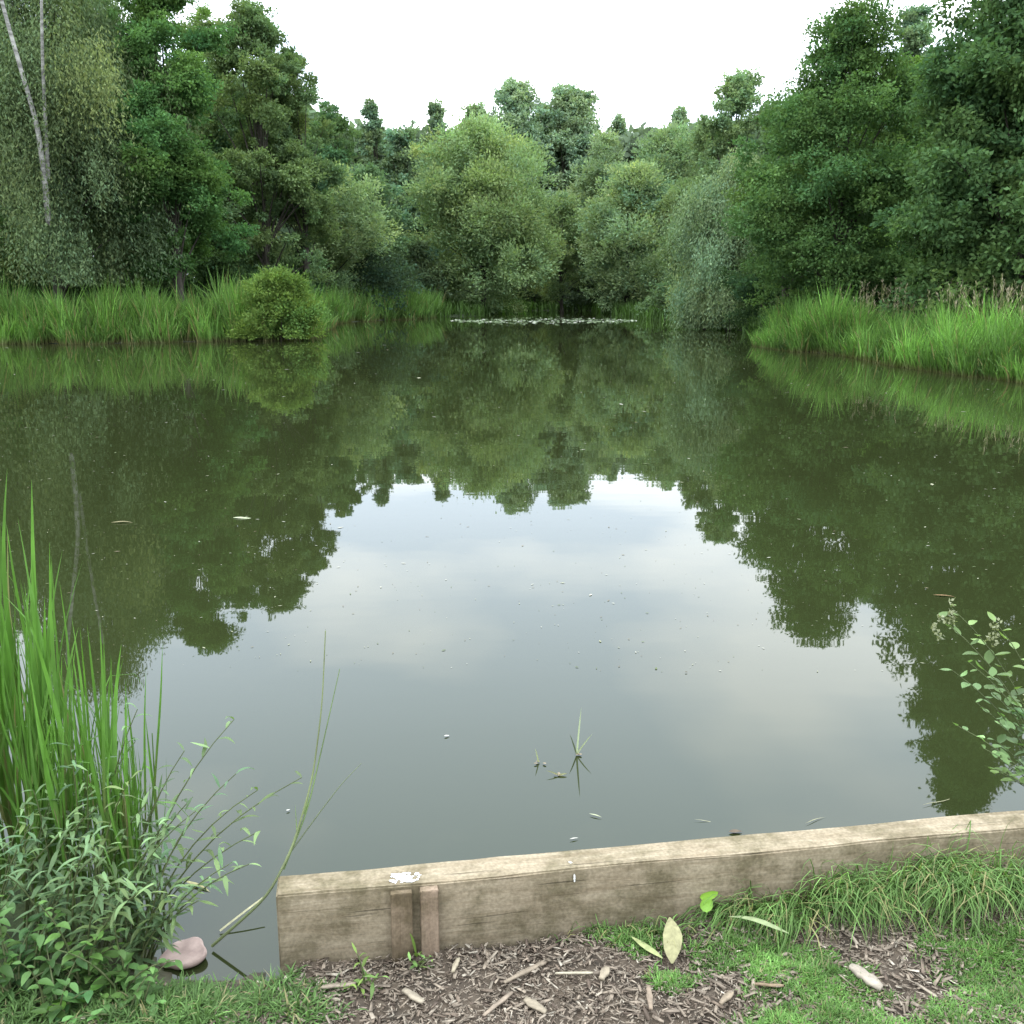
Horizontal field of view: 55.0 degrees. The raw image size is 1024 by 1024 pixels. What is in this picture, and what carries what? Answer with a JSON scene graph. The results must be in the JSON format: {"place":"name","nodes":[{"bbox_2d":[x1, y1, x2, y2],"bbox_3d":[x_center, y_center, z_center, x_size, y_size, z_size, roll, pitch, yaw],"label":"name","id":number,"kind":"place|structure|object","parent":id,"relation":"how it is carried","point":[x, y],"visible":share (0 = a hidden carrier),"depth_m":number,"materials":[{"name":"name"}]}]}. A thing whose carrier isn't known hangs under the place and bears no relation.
{"place":"outdoors","nodes":[
{"label":"outdoors","id":0,"kind":"place"},
{"bbox_2d":[211,631,361,946],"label":"leaning grass","id":1,"kind":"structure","parent":0,"point":[298,829],"depth_m":2.63,"materials":[{"name":"green plant"}]},
{"bbox_2d":[0,0,1003,277],"label":"sky","id":2,"kind":"structure","parent":0,"point":[643,59],"materials":[{"name":"white"}]},
{"bbox_2d":[0,311,1023,980],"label":"water","id":3,"kind":"structure","parent":0,"point":[828,695],"depth_m":5.92,"materials":[{"name":"green liquid"}]},
{"bbox_2d":[0,683,24,883],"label":"reed","id":4,"kind":"object","parent":3,"relation":"on","point":[14,821],"visible":0.48,"depth_m":2.62,"materials":[{"name":"green plant"}]},
{"bbox_2d":[101,697,150,885],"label":"reed","id":5,"kind":"object","parent":3,"relation":"on","point":[113,778],"visible":0.49,"depth_m":2.51,"materials":[{"name":"green plant"}]},
{"bbox_2d":[143,644,166,896],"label":"reed","id":6,"kind":"object","parent":3,"relation":"on","point":[151,770],"visible":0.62,"depth_m":2.74,"materials":[{"name":"green plant"}]},
{"bbox_2d":[0,265,330,344],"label":"reeds","id":7,"kind":"object","parent":3,"relation":"on","point":[109,317],"visible":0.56,"depth_m":33.98,"materials":[{"name":"green plant"}]},
{"bbox_2d":[172,264,448,337],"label":"reeds","id":8,"kind":"object","parent":3,"relation":"on","point":[344,308],"visible":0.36,"depth_m":58.97,"materials":[{"name":"green plant"}]},
{"bbox_2d":[745,275,1023,383],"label":"reeds","id":9,"kind":"object","parent":3,"relation":"on","point":[979,345],"visible":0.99,"depth_m":23.38,"materials":[{"name":"green plant"}]},
{"bbox_2d":[931,598,1023,717],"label":"leafy stem","id":10,"kind":"object","parent":3,"relation":"on","point":[989,656],"visible":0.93,"depth_m":2.96,"materials":[{"name":"green plant"}]},
{"bbox_2d":[941,668,1023,766],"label":"leafy stem","id":11,"kind":"object","parent":3,"relation":"on","point":[1005,723],"visible":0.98,"depth_m":3.04,"materials":[{"name":"green plant"}]},
{"bbox_2d":[954,723,1023,785],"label":"leafy stem","id":12,"kind":"object","parent":3,"relation":"on","point":[1004,756],"visible":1,"depth_m":2.94,"materials":[{"name":"green plant"}]},
{"bbox_2d":[968,660,1023,732],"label":"leafy stem","id":13,"kind":"object","parent":3,"relation":"on","point":[992,673],"visible":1,"depth_m":2.93,"materials":[{"name":"green plant"}]},
{"bbox_2d":[0,307,1023,1023],"bbox_3d":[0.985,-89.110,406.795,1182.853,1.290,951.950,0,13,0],"label":"ground","id":14,"kind":"structure","parent":0,"point":[162,973],"depth_m":2.36,"materials":[{"name":"soil"}]},
{"bbox_2d":[0,605,31,843],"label":"reed","id":15,"kind":"object","parent":14,"relation":"on","point":[14,692],"visible":0.21,"depth_m":2.74,"materials":[{"name":"green plant"}]},
{"bbox_2d":[0,475,32,812],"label":"reed","id":16,"kind":"object","parent":14,"relation":"on","point":[10,633],"visible":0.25,"depth_m":2.74,"materials":[{"name":"green plant"}]},
{"bbox_2d":[1,554,42,875],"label":"reed","id":17,"kind":"object","parent":14,"relation":"on","point":[5,702],"visible":0.35,"depth_m":2.57,"materials":[{"name":"green plant"}]},
{"bbox_2d":[0,558,54,906],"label":"reed","id":18,"kind":"object","parent":14,"relation":"on","point":[30,793],"visible":0.46,"depth_m":2.56,"materials":[{"name":"green plant"}]},
{"bbox_2d":[1,639,61,908],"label":"reed","id":19,"kind":"object","parent":14,"relation":"on","point":[18,810],"visible":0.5,"depth_m":2.48,"materials":[{"name":"green plant"}]},
{"bbox_2d":[0,903,65,982],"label":"broad leaved weed","id":20,"kind":"object","parent":14,"relation":"on","point":[37,938],"visible":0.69,"depth_m":2.31,"materials":[{"name":"green plant"}]},
{"bbox_2d":[12,622,55,883],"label":"reed","id":21,"kind":"object","parent":14,"relation":"on","point":[34,825],"visible":0.34,"depth_m":2.53,"materials":[{"name":"green plant"}]},
{"bbox_2d":[0,796,72,925],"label":"willow herb","id":22,"kind":"object","parent":14,"relation":"on","point":[19,856],"visible":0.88,"depth_m":2.42,"materials":[{"name":"green plant"}]},
{"bbox_2d":[0,895,76,1001],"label":"broad leaved weed","id":23,"kind":"object","parent":14,"relation":"on","point":[9,976],"visible":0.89,"depth_m":2.28,"materials":[{"name":"green plant"}]},
{"bbox_2d":[19,716,61,917],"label":"reed","id":24,"kind":"object","parent":14,"relation":"on","point":[36,789],"visible":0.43,"depth_m":2.48,"materials":[{"name":"green plant"}]},
{"bbox_2d":[7,483,81,761],"bbox_3d":[-1.361,0.532,2.928,0.157,1.258,0.167,9,16,35],"label":"reed","id":25,"kind":"object","parent":14,"relation":"on","point":[33,568],"visible":0.3,"depth_m":2.88,"materials":[{"name":"green plant"}]},
{"bbox_2d":[32,554,61,895],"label":"reed","id":26,"kind":"object","parent":14,"relation":"on","point":[39,668],"visible":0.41,"depth_m":2.62,"materials":[{"name":"green plant"}]},
{"bbox_2d":[0,783,97,933],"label":"willow herb","id":27,"kind":"object","parent":14,"relation":"on","point":[31,874],"visible":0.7,"depth_m":2.47,"materials":[{"name":"green plant"}]},
{"bbox_2d":[0,584,97,894],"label":"reed","id":28,"kind":"object","parent":14,"relation":"on","point":[38,703],"visible":0.33,"depth_m":2.54,"materials":[{"name":"green plant"}]},
{"bbox_2d":[28,662,72,910],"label":"reed","id":29,"kind":"object","parent":14,"relation":"on","point":[47,758],"visible":0.59,"depth_m":2.46,"materials":[{"name":"green plant"}]},
{"bbox_2d":[0,238,102,302],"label":"shrub","id":30,"kind":"object","parent":14,"relation":"on","point":[35,288],"visible":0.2,"depth_m":42.15,"materials":[{"name":"green plant"}]},
{"bbox_2d":[12,940,96,1023],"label":"broad leaved weed","id":31,"kind":"object","parent":14,"relation":"on","point":[51,988],"visible":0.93,"depth_m":2.20,"materials":[{"name":"green plant"}]},
{"bbox_2d":[34,694,92,933],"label":"reed","id":32,"kind":"object","parent":14,"relation":"on","point":[55,805],"visible":0.56,"depth_m":2.46,"materials":[{"name":"green plant"}]},
{"bbox_2d":[49,542,78,914],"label":"reed","id":33,"kind":"object","parent":14,"relation":"on","point":[68,732],"visible":0.44,"depth_m":2.54,"materials":[{"name":"green plant"}]},
{"bbox_2d":[0,825,128,964],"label":"willow herb","id":34,"kind":"object","parent":14,"relation":"on","point":[64,903],"visible":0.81,"depth_m":2.33,"materials":[{"name":"green plant"}]},
{"bbox_2d":[0,842,133,975],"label":"willow herb","id":35,"kind":"object","parent":14,"relation":"on","point":[54,897],"visible":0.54,"depth_m":2.35,"materials":[{"name":"green plant"}]},
{"bbox_2d":[27,620,110,910],"bbox_3d":[-1.125,0.729,2.549,0.230,0.990,0.106,1,13,3],"label":"reed","id":36,"kind":"object","parent":14,"relation":"on","point":[60,729],"visible":0.41,"depth_m":2.51,"materials":[{"name":"green plant"}]},
{"bbox_2d":[22,737,135,914],"bbox_3d":[-1.103,0.846,2.539,0.169,0.485,0.283,6,14,25],"label":"willow herb","id":37,"kind":"object","parent":14,"relation":"on","point":[46,850],"visible":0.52,"depth_m":2.47,"materials":[{"name":"green plant"}]},
{"bbox_2d":[32,900,126,993],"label":"broad leaved weed","id":38,"kind":"object","parent":14,"relation":"on","point":[87,975],"visible":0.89,"depth_m":2.28,"materials":[{"name":"green plant"}]},
{"bbox_2d":[60,622,99,909],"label":"reed","id":39,"kind":"object","parent":14,"relation":"on","point":[80,778],"visible":0.4,"depth_m":2.51,"materials":[{"name":"green plant"}]},
{"bbox_2d":[64,648,132,938],"bbox_3d":[-1.064,0.778,2.560,0.160,0.872,0.094,-3,13,-12],"label":"reed","id":40,"kind":"object","parent":14,"relation":"on","point":[114,739],"visible":0.42,"depth_m":2.54,"materials":[{"name":"green plant"}]},
{"bbox_2d":[66,643,130,941],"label":"reed","id":41,"kind":"object","parent":14,"relation":"on","point":[106,798],"visible":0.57,"depth_m":2.49,"materials":[{"name":"green plant"}]},
{"bbox_2d":[0,0,205,304],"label":"birch tree","id":42,"kind":"object","parent":14,"relation":"on","point":[41,71],"visible":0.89,"depth_m":34.29,"materials":[{"name":"green plant"}]},
{"bbox_2d":[51,703,154,936],"bbox_3d":[-1.016,0.812,2.459,0.263,0.640,0.227,0,13,0],"label":"willow herb","id":43,"kind":"object","parent":14,"relation":"on","point":[97,819],"visible":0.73,"depth_m":2.47,"materials":[{"name":"green plant"}]},
{"bbox_2d":[13,0,196,293],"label":"birch tree","id":44,"kind":"object","parent":14,"relation":"on","point":[87,193],"visible":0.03,"depth_m":40.05,"materials":[{"name":"green plant"}]},
{"bbox_2d":[83,629,126,942],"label":"reed","id":45,"kind":"object","parent":14,"relation":"on","point":[95,787],"visible":0.67,"depth_m":2.44,"materials":[{"name":"green plant"}]},
{"bbox_2d":[61,871,154,973],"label":"willow herb","id":46,"kind":"object","parent":14,"relation":"on","point":[110,918],"visible":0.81,"depth_m":2.30,"materials":[{"name":"green plant"}]},
{"bbox_2d":[61,959,175,1022],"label":"broad leaved weed","id":47,"kind":"object","parent":14,"relation":"on","point":[140,987],"visible":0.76,"depth_m":2.22,"materials":[{"name":"green plant"}]},
{"bbox_2d":[55,926,182,1007],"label":"broad leaved weed","id":48,"kind":"object","parent":14,"relation":"on","point":[126,959],"visible":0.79,"depth_m":2.27,"materials":[{"name":"green plant"}]},
{"bbox_2d":[107,712,138,946],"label":"reed","id":49,"kind":"object","parent":14,"relation":"on","point":[131,855],"visible":0.67,"depth_m":2.43,"materials":[{"name":"green plant"}]},
{"bbox_2d":[66,247,195,305],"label":"shrub","id":50,"kind":"object","parent":14,"relation":"on","point":[144,288],"visible":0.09,"depth_m":43.71,"materials":[{"name":"green plant"}]},
{"bbox_2d":[91,863,189,977],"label":"willow herb","id":51,"kind":"object","parent":14,"relation":"on","point":[137,934],"visible":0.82,"depth_m":2.42,"materials":[{"name":"green plant"}]},
{"bbox_2d":[81,805,205,963],"bbox_3d":[-0.910,0.930,2.417,0.289,0.441,0.222,-10,16,-38],"label":"willow herb","id":52,"kind":"object","parent":14,"relation":"on","point":[151,850],"visible":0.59,"depth_m":2.41,"materials":[{"name":"green plant"}]},
{"bbox_2d":[129,679,194,948],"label":"reed","id":53,"kind":"object","parent":14,"relation":"on","point":[151,803],"visible":0.59,"depth_m":2.51,"materials":[{"name":"green plant"}]},
{"bbox_2d":[104,716,233,948],"bbox_3d":[-0.861,0.857,2.539,0.382,0.591,0.223,-9,15,-34],"label":"willow herb","id":54,"kind":"object","parent":14,"relation":"on","point":[174,800],"visible":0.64,"depth_m":2.51,"materials":[{"name":"green plant"}]},
{"bbox_2d":[89,0,260,304],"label":"hornbeam tree","id":55,"kind":"object","parent":14,"relation":"on","point":[196,179],"visible":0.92,"depth_m":36.51,"materials":[{"name":"green plant"}]},
{"bbox_2d":[159,937,206,969],"bbox_3d":[-0.853,1.155,2.569,0.117,0.019,0.119,4,19,29],"label":"stone slab","id":56,"kind":"object","parent":14,"relation":"on","point":[192,951],"depth_m":2.56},
{"bbox_2d":[0,961,368,1023],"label":"trodden grass","id":57,"kind":"structure","parent":14,"relation":"on","point":[182,1010],"depth_m":2.24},
{"bbox_2d":[127,826,259,970],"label":"willow herb","id":58,"kind":"object","parent":14,"relation":"on","point":[170,930],"visible":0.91,"depth_m":2.41,"materials":[{"name":"green plant"}]},
{"bbox_2d":[114,767,301,962],"bbox_3d":[-0.752,0.910,2.466,0.479,0.533,0.132,-1,13,-3],"label":"willow herb","id":59,"kind":"object","parent":14,"relation":"on","point":[187,860],"visible":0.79,"depth_m":2.45,"materials":[{"name":"green plant"}]},
{"bbox_2d":[161,1,276,291],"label":"ash tree","id":60,"kind":"object","parent":14,"relation":"on","point":[219,143],"visible":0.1,"depth_m":48.24,"materials":[{"name":"green plant"}]},
{"bbox_2d":[184,226,272,307],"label":"shrub","id":61,"kind":"object","parent":14,"relation":"on","point":[232,269],"visible":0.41,"depth_m":44.69,"materials":[{"name":"green plant"}]},
{"bbox_2d":[186,0,348,276],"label":"alder tree","id":62,"kind":"object","parent":14,"relation":"on","point":[300,171],"visible":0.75,"depth_m":45.42,"materials":[{"name":"green plant"}]},
{"bbox_2d":[223,263,332,340],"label":"shrub","id":63,"kind":"object","parent":14,"relation":"on","point":[280,290],"visible":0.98,"depth_m":34.44,"materials":[{"name":"green plant"}]},
{"bbox_2d":[251,45,343,295],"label":"alder tree","id":64,"kind":"object","parent":14,"relation":"on","point":[310,234],"visible":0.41,"depth_m":48.52,"materials":[{"name":"green plant"}]},
{"bbox_2d":[306,100,364,286],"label":"oak tree","id":65,"kind":"object","parent":14,"relation":"on","point":[337,151],"visible":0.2,"depth_m":61.80,"materials":[{"name":"green plant"}]},
{"bbox_2d":[270,150,405,298],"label":"willow tree","id":66,"kind":"object","parent":14,"relation":"on","point":[360,232],"visible":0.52,"depth_m":58.66,"materials":[{"name":"green plant"}]},
{"bbox_2d":[302,234,432,315],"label":"shrub","id":67,"kind":"object","parent":14,"relation":"on","point":[391,275],"visible":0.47,"depth_m":62.69,"materials":[{"name":"green plant"}]},
{"bbox_2d":[348,98,391,204],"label":"birch tree","id":68,"kind":"object","parent":14,"relation":"on","point":[372,131],"visible":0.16,"depth_m":82.44,"materials":[{"name":"green plant"}]},
{"bbox_2d":[343,161,419,286],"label":"oak tree","id":69,"kind":"object","parent":14,"relation":"on","point":[403,241],"visible":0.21,"depth_m":68.36,"materials":[{"name":"green plant"}]},
{"bbox_2d":[377,124,433,263],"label":"birch tree","id":70,"kind":"object","parent":14,"relation":"on","point":[400,161],"visible":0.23,"depth_m":80.92,"materials":[{"name":"green plant"}]},
{"bbox_2d":[394,236,455,297],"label":"shrub","id":71,"kind":"object","parent":14,"relation":"on","point":[434,278],"visible":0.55,"depth_m":72.84,"materials":[{"name":"green plant"}]},
{"bbox_2d":[417,98,467,297],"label":"birch tree","id":72,"kind":"object","parent":14,"relation":"on","point":[436,112],"visible":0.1,"depth_m":88.03,"materials":[{"name":"green plant"}]},
{"bbox_2d":[391,99,569,314],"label":"willow tree","id":73,"kind":"object","parent":14,"relation":"on","point":[488,214],"visible":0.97,"depth_m":72.98,"materials":[{"name":"green plant"}]},
{"bbox_2d":[0,15,1023,304],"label":"woodland","id":74,"kind":"object","parent":14,"relation":"on","point":[626,141],"visible":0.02,"depth_m":87.25,"materials":[{"name":"green plant"}]},
{"bbox_2d":[473,75,559,276],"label":"poplar tree","id":75,"kind":"object","parent":14,"relation":"on","point":[514,98],"visible":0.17,"depth_m":116.22,"materials":[{"name":"green plant"}]},
{"bbox_2d":[38,295,1023,335],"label":"bank grass","id":76,"kind":"structure","parent":14,"relation":"on","point":[450,308],"depth_m":71.08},
{"bbox_2d":[41,862,1023,1023],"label":"wood chips","id":77,"kind":"object","parent":14,"relation":"on","point":[675,1009],"visible":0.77,"depth_m":2.32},
{"bbox_2d":[663,917,681,962],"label":"dead leaf","id":78,"kind":"object","parent":77,"relation":"on","point":[671,932],"visible":1,"depth_m":2.42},
{"bbox_2d":[531,188,600,311],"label":"willow tree","id":79,"kind":"object","parent":14,"relation":"on","point":[570,257],"visible":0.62,"depth_m":82.71,"materials":[{"name":"green plant"}]},
{"bbox_2d":[538,82,602,299],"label":"poplar tree","id":80,"kind":"object","parent":14,"relation":"on","point":[572,109],"visible":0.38,"depth_m":118.77,"materials":[{"name":"green plant"}]},
{"bbox_2d":[538,251,613,310],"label":"shrub","id":81,"kind":"object","parent":14,"relation":"on","point":[573,295],"visible":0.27,"depth_m":93.02,"materials":[{"name":"green plant"}]},
{"bbox_2d":[563,127,637,298],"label":"willow tree","id":82,"kind":"object","parent":14,"relation":"on","point":[586,187],"visible":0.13,"depth_m":92.30,"materials":[{"name":"green plant"}]},
{"bbox_2d":[569,155,680,312],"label":"willow tree","id":83,"kind":"object","parent":14,"relation":"on","point":[638,187],"visible":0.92,"depth_m":75.39,"materials":[{"name":"green plant"}]},
{"bbox_2d":[276,810,1023,974],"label":"timber edging","id":84,"kind":"object","parent":14,"relation":"on","point":[430,908],"visible":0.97,"depth_m":2.49,"materials":[{"name":"wood"}]},
{"bbox_2d":[605,120,700,284],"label":"willow tree","id":85,"kind":"object","parent":14,"relation":"on","point":[662,141],"visible":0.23,"depth_m":82.50,"materials":[{"name":"green plant"}]},
{"bbox_2d":[630,272,679,318],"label":"shrub","id":86,"kind":"object","parent":14,"relation":"on","point":[659,296],"visible":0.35,"depth_m":60.30,"materials":[{"name":"green plant"}]},
{"bbox_2d":[653,123,726,283],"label":"willow tree","id":87,"kind":"object","parent":14,"relation":"on","point":[697,138],"visible":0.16,"depth_m":66.84,"materials":[{"name":"green plant"}]},
{"bbox_2d":[653,143,781,330],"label":"weeping willow","id":88,"kind":"object","parent":14,"relation":"on","point":[710,251],"visible":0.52,"depth_m":43.65,"materials":[{"name":"green plant"}]},
{"bbox_2d":[673,67,778,301],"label":"alder tree","id":89,"kind":"object","parent":14,"relation":"on","point":[739,97],"visible":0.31,"depth_m":59.30,"materials":[{"name":"green plant"}]},
{"bbox_2d":[654,876,811,951],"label":"grass tuft","id":90,"kind":"object","parent":14,"relation":"on","point":[720,914],"visible":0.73,"depth_m":2.50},
{"bbox_2d":[712,243,807,329],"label":"shrub","id":91,"kind":"object","parent":14,"relation":"on","point":[740,283],"visible":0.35,"depth_m":39.38,"materials":[{"name":"green plant"}]},
{"bbox_2d":[712,884,856,962],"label":"grass tuft","id":92,"kind":"object","parent":14,"relation":"on","point":[787,907],"visible":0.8,"depth_m":2.49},
{"bbox_2d":[744,101,830,327],"bbox_3d":[10.476,-10.899,36.635,3.789,9.138,4.396,0,13,0],"label":"oak tree","id":93,"kind":"object","parent":14,"relation":"on","point":[755,284],"visible":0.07,"depth_m":36.95,"materials":[{"name":"green plant"}]},
{"bbox_2d":[586,907,1023,1023],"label":"short grass","id":94,"kind":"structure","parent":14,"relation":"on","point":[833,1010],"depth_m":2.34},
{"bbox_2d":[708,0,937,318],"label":"oak tree","id":95,"kind":"object","parent":14,"relation":"on","point":[852,68],"visible":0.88,"depth_m":31.26,"materials":[{"name":"green plant"}]},
{"bbox_2d":[790,222,925,314],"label":"shrub","id":96,"kind":"object","parent":14,"relation":"on","point":[883,242],"visible":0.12,"depth_m":34.13,"materials":[{"name":"green plant"}]},
{"bbox_2d":[792,852,941,945],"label":"grass tuft","id":97,"kind":"object","parent":14,"relation":"on","point":[819,894],"visible":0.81,"depth_m":2.51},
{"bbox_2d":[811,845,961,946],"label":"grass tuft","id":98,"kind":"object","parent":14,"relation":"on","point":[890,895],"visible":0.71,"depth_m":2.51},
{"bbox_2d":[868,2,938,244],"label":"poplar tree","id":99,"kind":"object","parent":14,"relation":"on","point":[913,23],"visible":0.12,"depth_m":51.30,"materials":[{"name":"green plant"}]},
{"bbox_2d":[876,219,1000,316],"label":"shrub","id":100,"kind":"object","parent":14,"relation":"on","point":[936,250],"visible":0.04,"depth_m":31.85,"materials":[{"name":"green plant"}]},
{"bbox_2d":[869,0,1023,320],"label":"oak tree","id":101,"kind":"object","parent":14,"relation":"on","point":[977,159],"visible":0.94,"depth_m":25.93,"materials":[{"name":"green plant"}]},
{"bbox_2d":[876,838,1023,968],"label":"grass tuft","id":102,"kind":"object","parent":14,"relation":"on","point":[957,899],"visible":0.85,"depth_m":2.50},
{"bbox_2d":[883,820,1023,924],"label":"grass tuft","id":103,"kind":"object","parent":14,"relation":"on","point":[938,864],"visible":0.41,"depth_m":2.58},
{"bbox_2d":[943,827,1023,928],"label":"grass tuft","id":104,"kind":"object","parent":14,"relation":"on","point":[1014,885],"visible":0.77,"depth_m":2.54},
{"bbox_2d":[834,273,1023,322],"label":"flowering grass","id":105,"kind":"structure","parent":0,"point":[1000,292],"depth_m":25.84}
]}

